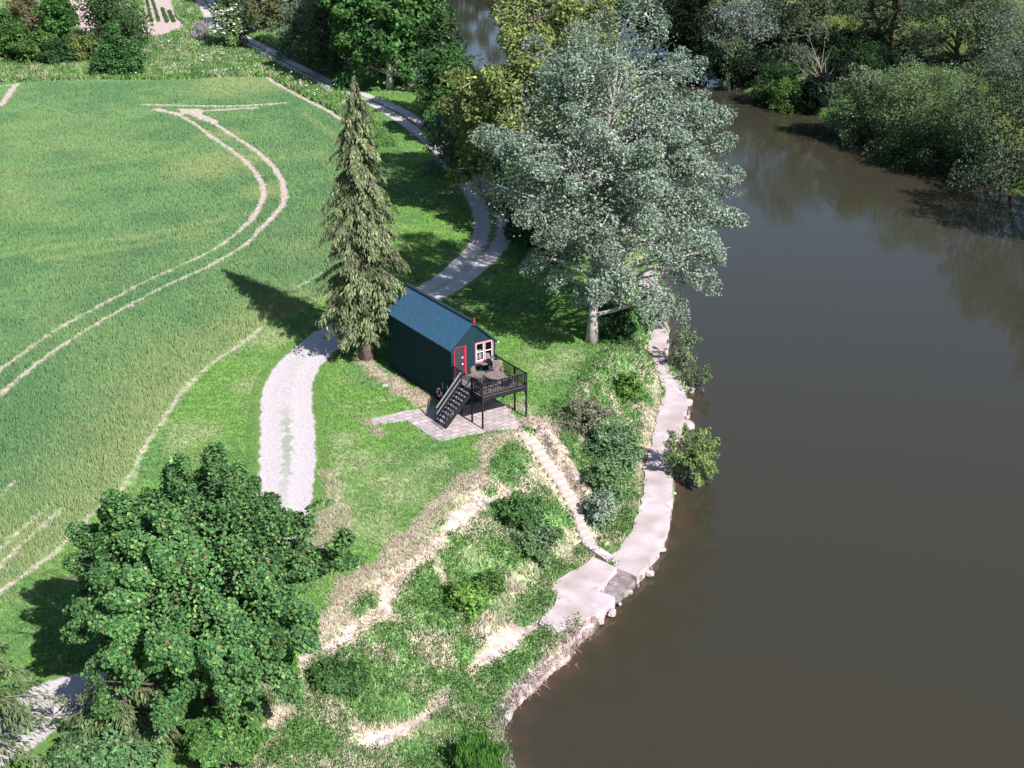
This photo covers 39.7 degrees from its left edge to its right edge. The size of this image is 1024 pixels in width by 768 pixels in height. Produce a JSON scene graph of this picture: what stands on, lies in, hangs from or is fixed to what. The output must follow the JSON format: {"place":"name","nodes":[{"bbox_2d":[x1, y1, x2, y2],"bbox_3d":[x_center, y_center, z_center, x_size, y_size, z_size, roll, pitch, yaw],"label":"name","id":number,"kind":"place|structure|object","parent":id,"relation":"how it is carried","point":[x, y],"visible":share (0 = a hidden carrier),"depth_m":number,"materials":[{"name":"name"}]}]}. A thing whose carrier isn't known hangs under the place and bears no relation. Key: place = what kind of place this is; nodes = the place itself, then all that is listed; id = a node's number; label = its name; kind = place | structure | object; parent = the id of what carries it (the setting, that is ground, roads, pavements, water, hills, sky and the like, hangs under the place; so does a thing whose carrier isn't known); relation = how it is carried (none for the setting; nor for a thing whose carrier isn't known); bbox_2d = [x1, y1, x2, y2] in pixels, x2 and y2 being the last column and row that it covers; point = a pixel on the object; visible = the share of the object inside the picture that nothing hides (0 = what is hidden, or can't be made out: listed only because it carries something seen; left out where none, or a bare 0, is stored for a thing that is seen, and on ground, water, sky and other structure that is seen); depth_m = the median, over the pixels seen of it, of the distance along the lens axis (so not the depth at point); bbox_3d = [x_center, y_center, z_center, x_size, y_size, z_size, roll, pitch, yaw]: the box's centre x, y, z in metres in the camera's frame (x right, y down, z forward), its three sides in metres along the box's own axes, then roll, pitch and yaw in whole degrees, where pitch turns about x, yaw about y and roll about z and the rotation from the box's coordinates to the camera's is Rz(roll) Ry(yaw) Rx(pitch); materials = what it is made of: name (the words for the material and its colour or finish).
{"place":"outdoors","nodes":[
{"label":"outdoors","id":0,"kind":"place"},
{"bbox_2d":[0,0,520,767],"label":"track","id":1,"kind":"structure","parent":0,"point":[288,448],"depth_m":90.38,"materials":[{"name":"grey gravel"}]},
{"bbox_2d":[0,0,1023,767],"bbox_3d":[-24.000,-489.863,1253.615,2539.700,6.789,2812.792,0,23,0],"label":"ground","id":2,"kind":"structure","parent":0,"point":[508,638],"depth_m":83.48,"materials":[{"name":"green plant"}]},
{"bbox_2d":[0,7,26,59],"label":"hedge bush","id":3,"kind":"object","parent":2,"relation":"on","point":[5,17],"visible":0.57,"depth_m":196.66,"materials":[{"name":"green plant"}]},
{"bbox_2d":[5,0,47,34],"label":"hedge bush","id":4,"kind":"object","parent":2,"relation":"on","point":[21,9],"visible":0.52,"depth_m":214.01,"materials":[{"name":"green plant"}]},
{"bbox_2d":[19,39,40,63],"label":"hedge bush","id":5,"kind":"object","parent":2,"relation":"on","point":[28,56],"visible":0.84,"depth_m":193.46,"materials":[{"name":"green plant"}]},
{"bbox_2d":[5,23,56,63],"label":"hedge bush","id":6,"kind":"object","parent":2,"relation":"on","point":[38,36],"visible":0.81,"depth_m":193.08,"materials":[{"name":"green plant"}]},
{"bbox_2d":[0,642,68,767],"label":"corner spruce","id":7,"kind":"object","parent":2,"relation":"on","point":[20,712],"visible":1,"depth_m":55.49,"materials":[{"name":"green plant"}]},
{"bbox_2d":[31,0,80,41],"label":"hedge bush","id":8,"kind":"object","parent":2,"relation":"on","point":[56,21],"visible":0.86,"depth_m":207.08,"materials":[{"name":"green plant"}]},
{"bbox_2d":[33,35,78,65],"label":"hedge bush","id":9,"kind":"object","parent":2,"relation":"on","point":[60,54],"visible":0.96,"depth_m":193.32,"materials":[{"name":"green plant"}]},
{"bbox_2d":[67,31,105,60],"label":"hedge bush","id":10,"kind":"object","parent":2,"relation":"on","point":[83,47],"visible":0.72,"depth_m":195.50,"materials":[{"name":"green plant"}]},
{"bbox_2d":[43,719,172,767],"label":"bramble patch","id":11,"kind":"object","parent":2,"relation":"on","point":[72,749],"visible":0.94,"depth_m":55.42,"materials":[{"name":"green plant"}]},
{"bbox_2d":[72,0,154,45],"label":"hedge bush","id":12,"kind":"object","parent":2,"relation":"on","point":[114,13],"visible":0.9,"depth_m":208.37,"materials":[{"name":"green plant"}]},
{"bbox_2d":[87,26,150,79],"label":"hedge bush","id":13,"kind":"object","parent":2,"relation":"on","point":[114,51],"visible":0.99,"depth_m":186.05,"materials":[{"name":"green plant"}]},
{"bbox_2d":[59,667,193,750],"bbox_3d":[-15.695,12.816,57.850,6.172,3.419,4.525,0,23,0],"label":"young spruce","id":14,"kind":"object","parent":2,"relation":"on","point":[123,718],"visible":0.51,"depth_m":56.77,"materials":[{"name":"green plant"}]},
{"bbox_2d":[0,76,381,588],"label":"wheat crop","id":15,"kind":"object","parent":2,"relation":"on","point":[130,400],"visible":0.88,"depth_m":116.58,"materials":[{"name":"green plant"}]},
{"bbox_2d":[0,0,397,147],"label":"rough grass","id":16,"kind":"structure","parent":2,"relation":"on","point":[233,62],"depth_m":191.28,"materials":[{"name":"green plant"}]},
{"bbox_2d":[1,1,381,127],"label":"wild flowers","id":17,"kind":"object","parent":16,"relation":"on","point":[216,57],"visible":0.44,"depth_m":195.10,"materials":[{"name":"white plant"}]},
{"bbox_2d":[191,18,211,39],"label":"dead bush","id":18,"kind":"object","parent":2,"relation":"on","point":[200,30],"visible":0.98,"depth_m":212.86,"materials":[{"name":"grey plant"}]},
{"bbox_2d":[38,440,366,735],"bbox_3d":[-12.795,8.394,57.867,11.788,11.627,10.740,8,24,18],"label":"maple tree","id":19,"kind":"object","parent":2,"relation":"on","point":[171,575],"visible":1,"depth_m":55.41,"materials":[{"name":"green plant"}]},
{"bbox_2d":[211,0,241,9],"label":"bush","id":20,"kind":"object","parent":2,"relation":"on","point":[225,1],"visible":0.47,"depth_m":240.39,"materials":[{"name":"green plant"}]},
{"bbox_2d":[179,707,276,767],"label":"bramble patch","id":21,"kind":"object","parent":2,"relation":"on","point":[240,744],"visible":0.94,"depth_m":55.71,"materials":[{"name":"green plant"}]},
{"bbox_2d":[208,2,259,47],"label":"flowering elder","id":22,"kind":"object","parent":2,"relation":"on","point":[230,19],"visible":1,"depth_m":205.37,"materials":[{"name":"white plant"}]},
{"bbox_2d":[234,0,289,31],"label":"bush","id":23,"kind":"object","parent":2,"relation":"on","point":[261,13],"visible":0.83,"depth_m":217.90,"materials":[{"name":"green plant"}]},
{"bbox_2d":[285,650,300,675],"bbox_3d":[-10.201,11.944,61.984,2.005,1.835,1.724,0,23,0],"label":"bramble patch","id":24,"kind":"object","parent":2,"relation":"on","point":[295,667],"visible":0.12,"depth_m":61.85,"materials":[{"name":"green plant"}]},
{"bbox_2d":[274,0,328,58],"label":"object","id":25,"kind":"object","parent":2,"relation":"on","point":[294,26],"visible":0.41,"depth_m":196.06,"materials":[{"name":"green plant"}]},
{"bbox_2d":[0,53,614,767],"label":"lawn grass","id":26,"kind":"structure","parent":2,"relation":"on","point":[466,307],"depth_m":88.80,"materials":[{"name":"green plant"}]},
{"bbox_2d":[292,0,356,74],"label":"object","id":27,"kind":"object","parent":2,"relation":"on","point":[317,38],"visible":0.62,"depth_m":185.55,"materials":[{"name":"green plant"}]},
{"bbox_2d":[307,652,372,697],"bbox_3d":[-7.577,12.831,62.065,2.850,1.774,2.481,-8,24,-18],"label":"bank shrub","id":28,"kind":"object","parent":2,"relation":"on","point":[341,677],"visible":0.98,"depth_m":61.55,"materials":[{"name":"green plant"}]},
{"bbox_2d":[314,75,410,361],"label":"tall conifer","id":29,"kind":"object","parent":2,"relation":"on","point":[360,239],"visible":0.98,"depth_m":91.64,"materials":[{"name":"green plant"}]},
{"bbox_2d":[314,0,455,90],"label":"sycamore tree","id":30,"kind":"object","parent":2,"relation":"on","point":[387,44],"visible":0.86,"depth_m":173.76,"materials":[{"name":"green plant"}]},
{"bbox_2d":[215,359,663,767],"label":"dry grass","id":31,"kind":"structure","parent":2,"relation":"on","point":[419,550],"depth_m":73.63,"materials":[{"name":"beige plant"}]},
{"bbox_2d":[410,3,472,119],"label":"alder tree","id":32,"kind":"object","parent":2,"relation":"on","point":[435,37],"visible":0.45,"depth_m":159.32,"materials":[{"name":"green plant"}]},
{"bbox_2d":[387,284,498,408],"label":"riverside hut","id":33,"kind":"object","parent":2,"relation":"on","point":[432,340],"visible":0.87,"depth_m":89.63,"materials":[{"name":"blue paint"}]},
{"bbox_2d":[455,346,463,374],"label":"door","id":34,"kind":"structure","parent":33,"relation":"in","point":[459,352],"depth_m":87.46,"materials":[{"name":"paint"}]},
{"bbox_2d":[475,339,492,363],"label":"window","id":35,"kind":"structure","parent":33,"relation":"in","point":[485,355],"depth_m":88.38,"materials":[{"name":"white paint"}]},
{"bbox_2d":[371,400,519,440],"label":"patio","id":36,"kind":"structure","parent":2,"relation":"on","point":[498,416],"depth_m":86.75,"materials":[{"name":"grey stone"}]},
{"bbox_2d":[431,354,526,429],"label":"timber deck","id":37,"kind":"structure","parent":36,"relation":"on","point":[467,385],"depth_m":86.26,"materials":[{"name":"black wood"}]},
{"bbox_2d":[485,371,504,388],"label":"garden table","id":38,"kind":"object","parent":37,"relation":"on","point":[493,375],"visible":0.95,"depth_m":86.22,"materials":[{"name":"brown wood"}]},
{"bbox_2d":[415,42,481,145],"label":"riverside alder","id":39,"kind":"object","parent":2,"relation":"on","point":[437,67],"visible":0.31,"depth_m":150.10,"materials":[{"name":"green plant"}]},
{"bbox_2d":[421,92,484,177],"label":"weeping willow","id":40,"kind":"object","parent":2,"relation":"on","point":[447,154],"visible":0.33,"depth_m":138.88,"materials":[{"name":"green plant"}]},
{"bbox_2d":[444,580,490,622],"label":"bank shrub","id":41,"kind":"object","parent":2,"relation":"on","point":[473,597],"visible":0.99,"depth_m":69.18,"materials":[{"name":"green plant"}]},
{"bbox_2d":[449,728,507,767],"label":"reed clump","id":42,"kind":"object","parent":2,"relation":"on","point":[465,754],"visible":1,"depth_m":59.87,"materials":[{"name":"green plant"}]},
{"bbox_2d":[476,569,505,594],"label":"bank shrub","id":43,"kind":"object","parent":2,"relation":"on","point":[493,580],"visible":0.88,"depth_m":71.92,"materials":[{"name":"green plant"}]},
{"bbox_2d":[472,95,541,176],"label":"shade tree","id":44,"kind":"object","parent":2,"relation":"on","point":[476,163],"visible":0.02,"depth_m":135.14,"materials":[{"name":"green plant"}]},
{"bbox_2d":[0,0,1023,767],"bbox_3d":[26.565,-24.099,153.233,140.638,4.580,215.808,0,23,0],"label":"bank grass","id":45,"kind":"structure","parent":2,"relation":"on","point":[497,616],"depth_m":69.84,"materials":[{"name":"green plant"}]},
{"bbox_2d":[493,489,550,534],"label":"bank shrub","id":46,"kind":"object","parent":2,"relation":"on","point":[526,509],"visible":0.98,"depth_m":76.85,"materials":[{"name":"green plant"}]},
{"bbox_2d":[490,125,570,243],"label":"shade tree","id":47,"kind":"object","parent":2,"relation":"on","point":[508,230],"visible":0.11,"depth_m":118.28,"materials":[{"name":"green plant"}]},
{"bbox_2d":[508,517,563,566],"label":"bank shrub","id":48,"kind":"object","parent":2,"relation":"on","point":[532,543],"visible":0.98,"depth_m":76.28,"materials":[{"name":"green plant"}]},
{"bbox_2d":[433,0,642,213],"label":"golden poplar","id":49,"kind":"object","parent":2,"relation":"on","point":[498,87],"visible":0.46,"depth_m":118.68,"materials":[{"name":"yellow plant"}]},
{"bbox_2d":[498,628,595,729],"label":"root tangle","id":50,"kind":"object","parent":2,"relation":"on","point":[566,655],"visible":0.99,"depth_m":68.35,"materials":[{"name":"brown wood"}]},
{"bbox_2d":[508,157,591,266],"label":"shade tree","id":51,"kind":"object","parent":2,"relation":"on","point":[526,241],"visible":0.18,"depth_m":114.15,"materials":[{"name":"green plant"}]},
{"bbox_2d":[519,432,594,544],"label":"stone steps","id":52,"kind":"structure","parent":2,"relation":"on","point":[559,481],"depth_m":82.52,"materials":[{"name":"beige stone"}]},
{"bbox_2d":[539,557,616,636],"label":"landing pad","id":53,"kind":"object","parent":2,"relation":"on","point":[581,593],"visible":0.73,"depth_m":74.16,"materials":[{"name":"concrete"}]},
{"bbox_2d":[553,396,612,434],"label":"grey shrub","id":54,"kind":"object","parent":2,"relation":"on","point":[591,414],"visible":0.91,"depth_m":86.92,"materials":[{"name":"green plant"}]},
{"bbox_2d":[584,542,611,561],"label":"stone slab","id":55,"kind":"structure","parent":2,"relation":"on","point":[597,552],"depth_m":78.27,"materials":[{"name":"stone"}]},
{"bbox_2d":[584,489,615,528],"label":"silver shrub","id":56,"kind":"object","parent":2,"relation":"on","point":[603,504],"visible":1,"depth_m":80.14,"materials":[{"name":"green plant"}]},
{"bbox_2d":[582,457,625,506],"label":"nettle clump","id":57,"kind":"object","parent":2,"relation":"on","point":[612,471],"visible":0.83,"depth_m":81.47,"materials":[{"name":"green plant"}]},
{"bbox_2d":[463,0,749,343],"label":"silver poplar","id":58,"kind":"object","parent":2,"relation":"on","point":[576,81],"visible":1,"depth_m":91.86,"materials":[{"name":"green plant"}]},
{"bbox_2d":[582,418,645,480],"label":"nettle clump","id":59,"kind":"object","parent":2,"relation":"on","point":[617,442],"visible":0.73,"depth_m":85.44,"materials":[{"name":"green plant"}]},
{"bbox_2d":[598,302,638,344],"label":"laurel shrub","id":60,"kind":"object","parent":2,"relation":"on","point":[626,328],"visible":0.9,"depth_m":98.46,"materials":[{"name":"green plant"}]},
{"bbox_2d":[603,573,634,605],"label":"stone slab","id":61,"kind":"object","parent":2,"relation":"on","point":[618,587],"visible":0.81,"depth_m":75.71,"materials":[{"name":"grey stone"}]},
{"bbox_2d":[617,372,643,404],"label":"broad leaf shrub","id":62,"kind":"object","parent":2,"relation":"on","point":[623,378],"visible":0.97,"depth_m":93.91,"materials":[{"name":"green plant"}]},
{"bbox_2d":[596,404,689,624],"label":"river edging","id":63,"kind":"object","parent":2,"relation":"on","point":[612,611],"visible":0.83,"depth_m":76.72,"materials":[{"name":"stone"}]},
{"bbox_2d":[628,289,667,331],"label":"laurel shrub","id":64,"kind":"object","parent":2,"relation":"on","point":[651,322],"visible":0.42,"depth_m":108.92,"materials":[{"name":"green plant"}]},
{"bbox_2d":[602,0,707,55],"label":"tree","id":65,"kind":"object","parent":2,"relation":"on","point":[646,22],"visible":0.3,"depth_m":215.16,"materials":[{"name":"green plant"}]},
{"bbox_2d":[658,20,708,63],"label":"thicket bush","id":66,"kind":"object","parent":2,"relation":"on","point":[673,46],"visible":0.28,"depth_m":210.63,"materials":[{"name":"green plant"}]},
{"bbox_2d":[666,321,702,375],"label":"willow shrub","id":67,"kind":"object","parent":2,"relation":"on","point":[682,352],"visible":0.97,"depth_m":102.73,"materials":[{"name":"green plant"}]},
{"bbox_2d":[661,423,721,486],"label":"willow shrub","id":68,"kind":"object","parent":2,"relation":"on","point":[700,452],"visible":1,"depth_m":86.37,"materials":[{"name":"green plant"}]},
{"bbox_2d":[663,0,733,68],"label":"tree","id":69,"kind":"object","parent":2,"relation":"on","point":[692,6],"visible":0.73,"depth_m":200.60,"materials":[{"name":"green plant"}]},
{"bbox_2d":[684,364,712,391],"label":"willow shrub","id":70,"kind":"object","parent":2,"relation":"on","point":[705,378],"visible":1,"depth_m":100.35,"materials":[{"name":"green plant"}]},
{"bbox_2d":[689,39,727,81],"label":"thicket bush","id":71,"kind":"object","parent":2,"relation":"on","point":[711,56],"visible":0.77,"depth_m":198.63,"materials":[{"name":"green plant"}]},
{"bbox_2d":[699,31,749,54],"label":"thicket bush","id":72,"kind":"object","parent":2,"relation":"on","point":[721,38],"visible":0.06,"depth_m":203.20,"materials":[{"name":"green plant"}]},
{"bbox_2d":[713,34,757,90],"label":"bank bush","id":73,"kind":"object","parent":2,"relation":"on","point":[722,84],"visible":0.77,"depth_m":198.05,"materials":[{"name":"green plant"}]},
{"bbox_2d":[694,0,780,66],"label":"tree","id":74,"kind":"object","parent":2,"relation":"on","point":[727,18],"visible":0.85,"depth_m":200.98,"materials":[{"name":"green plant"}]},
{"bbox_2d":[715,45,780,83],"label":"thicket bush","id":75,"kind":"object","parent":2,"relation":"on","point":[760,60],"visible":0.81,"depth_m":196.64,"materials":[{"name":"green plant"}]},
{"bbox_2d":[731,0,797,37],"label":"thicket bush","id":76,"kind":"object","parent":2,"relation":"on","point":[754,15],"visible":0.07,"depth_m":226.57,"materials":[{"name":"green plant"}]},
{"bbox_2d":[750,59,797,106],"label":"bank bush","id":77,"kind":"object","parent":2,"relation":"on","point":[781,70],"visible":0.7,"depth_m":188.28,"materials":[{"name":"green plant"}]},
{"bbox_2d":[749,19,821,61],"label":"thicket bush","id":78,"kind":"object","parent":2,"relation":"on","point":[770,43],"visible":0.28,"depth_m":209.64,"materials":[{"name":"green plant"}]},
{"bbox_2d":[766,74,810,114],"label":"bank bush","id":79,"kind":"object","parent":2,"relation":"on","point":[780,99],"visible":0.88,"depth_m":185.47,"materials":[{"name":"green plant"}]},
{"bbox_2d":[788,42,819,76],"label":"bank bush","id":80,"kind":"object","parent":2,"relation":"on","point":[804,65],"visible":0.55,"depth_m":197.97,"materials":[{"name":"green plant"}]},
{"bbox_2d":[771,4,840,42],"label":"thicket bush","id":81,"kind":"object","parent":2,"relation":"on","point":[833,27],"visible":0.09,"depth_m":219.71,"materials":[{"name":"green plant"}]},
{"bbox_2d":[749,0,864,61],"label":"tree","id":82,"kind":"object","parent":2,"relation":"on","point":[784,13],"visible":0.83,"depth_m":204.83,"materials":[{"name":"green plant"}]},
{"bbox_2d":[792,38,830,107],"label":"dead branch","id":83,"kind":"object","parent":2,"relation":"on","point":[815,67],"visible":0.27,"depth_m":185.66,"materials":[{"name":"grey wood"}]},
{"bbox_2d":[796,71,837,107],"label":"thicket bush","id":84,"kind":"object","parent":2,"relation":"on","point":[811,96],"visible":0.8,"depth_m":182.45,"materials":[{"name":"green plant"}]},
{"bbox_2d":[802,27,862,62],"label":"thicket bush","id":85,"kind":"object","parent":2,"relation":"on","point":[840,37],"visible":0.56,"depth_m":205.92,"materials":[{"name":"green plant"}]},
{"bbox_2d":[817,49,872,85],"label":"thicket bush","id":86,"kind":"object","parent":2,"relation":"on","point":[837,71],"visible":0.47,"depth_m":192.74,"materials":[{"name":"green plant"}]},
{"bbox_2d":[810,38,894,82],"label":"bank bush","id":87,"kind":"object","parent":2,"relation":"on","point":[868,56],"visible":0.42,"depth_m":195.18,"materials":[{"name":"green plant"}]},
{"bbox_2d":[829,23,891,50],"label":"thicket bush","id":88,"kind":"object","parent":2,"relation":"on","point":[873,38],"visible":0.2,"depth_m":210.32,"materials":[{"name":"green plant"}]},
{"bbox_2d":[820,62,914,149],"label":"bank bush","id":89,"kind":"object","parent":2,"relation":"on","point":[845,121],"visible":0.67,"depth_m":167.68,"materials":[{"name":"green plant"}]},
{"bbox_2d":[851,42,904,76],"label":"thicket bush","id":90,"kind":"object","parent":2,"relation":"on","point":[893,58],"visible":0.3,"depth_m":195.49,"materials":[{"name":"green plant"}]},
{"bbox_2d":[827,0,942,47],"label":"tree","id":91,"kind":"object","parent":2,"relation":"on","point":[892,24],"visible":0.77,"depth_m":207.35,"materials":[{"name":"green plant"}]},
{"bbox_2d":[882,42,934,67],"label":"thicket bush","id":92,"kind":"object","parent":2,"relation":"on","point":[905,50],"visible":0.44,"depth_m":199.51,"materials":[{"name":"green plant"}]},
{"bbox_2d":[895,22,946,49],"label":"thicket bush","id":93,"kind":"object","parent":2,"relation":"on","point":[918,29],"visible":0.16,"depth_m":210.10,"materials":[{"name":"green plant"}]},
{"bbox_2d":[860,53,990,166],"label":"bank bush","id":94,"kind":"object","parent":2,"relation":"on","point":[910,104],"visible":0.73,"depth_m":160.50,"materials":[{"name":"green plant"}]},
{"bbox_2d":[879,107,992,176],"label":"bank bush","id":95,"kind":"object","parent":2,"relation":"on","point":[928,152],"visible":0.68,"depth_m":157.41,"materials":[{"name":"green plant"}]},
{"bbox_2d":[903,0,1023,71],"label":"tree","id":96,"kind":"object","parent":2,"relation":"on","point":[967,26],"visible":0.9,"depth_m":194.67,"materials":[{"name":"green plant"}]},
{"bbox_2d":[952,45,999,67],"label":"thicket bush","id":97,"kind":"object","parent":2,"relation":"on","point":[960,62],"visible":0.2,"depth_m":196.51,"materials":[{"name":"green plant"}]},
{"bbox_2d":[942,39,1023,193],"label":"bank bush","id":98,"kind":"object","parent":2,"relation":"on","point":[1013,74],"visible":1,"depth_m":148.46,"materials":[{"name":"green plant"}]},
{"bbox_2d":[966,0,1023,82],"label":"tree","id":99,"kind":"object","parent":2,"relation":"on","point":[1005,39],"visible":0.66,"depth_m":188.46,"materials":[{"name":"green plant"}]},
{"bbox_2d":[612,265,686,587],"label":"riverside path","id":100,"kind":"structure","parent":0,"point":[638,552],"depth_m":85.93,"materials":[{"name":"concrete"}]},
{"bbox_2d":[284,0,1023,767],"bbox_3d":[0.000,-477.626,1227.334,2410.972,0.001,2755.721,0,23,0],"label":"river","id":101,"kind":"structure","parent":0,"point":[836,580],"depth_m":85.82,"materials":[{"name":"liquid"}]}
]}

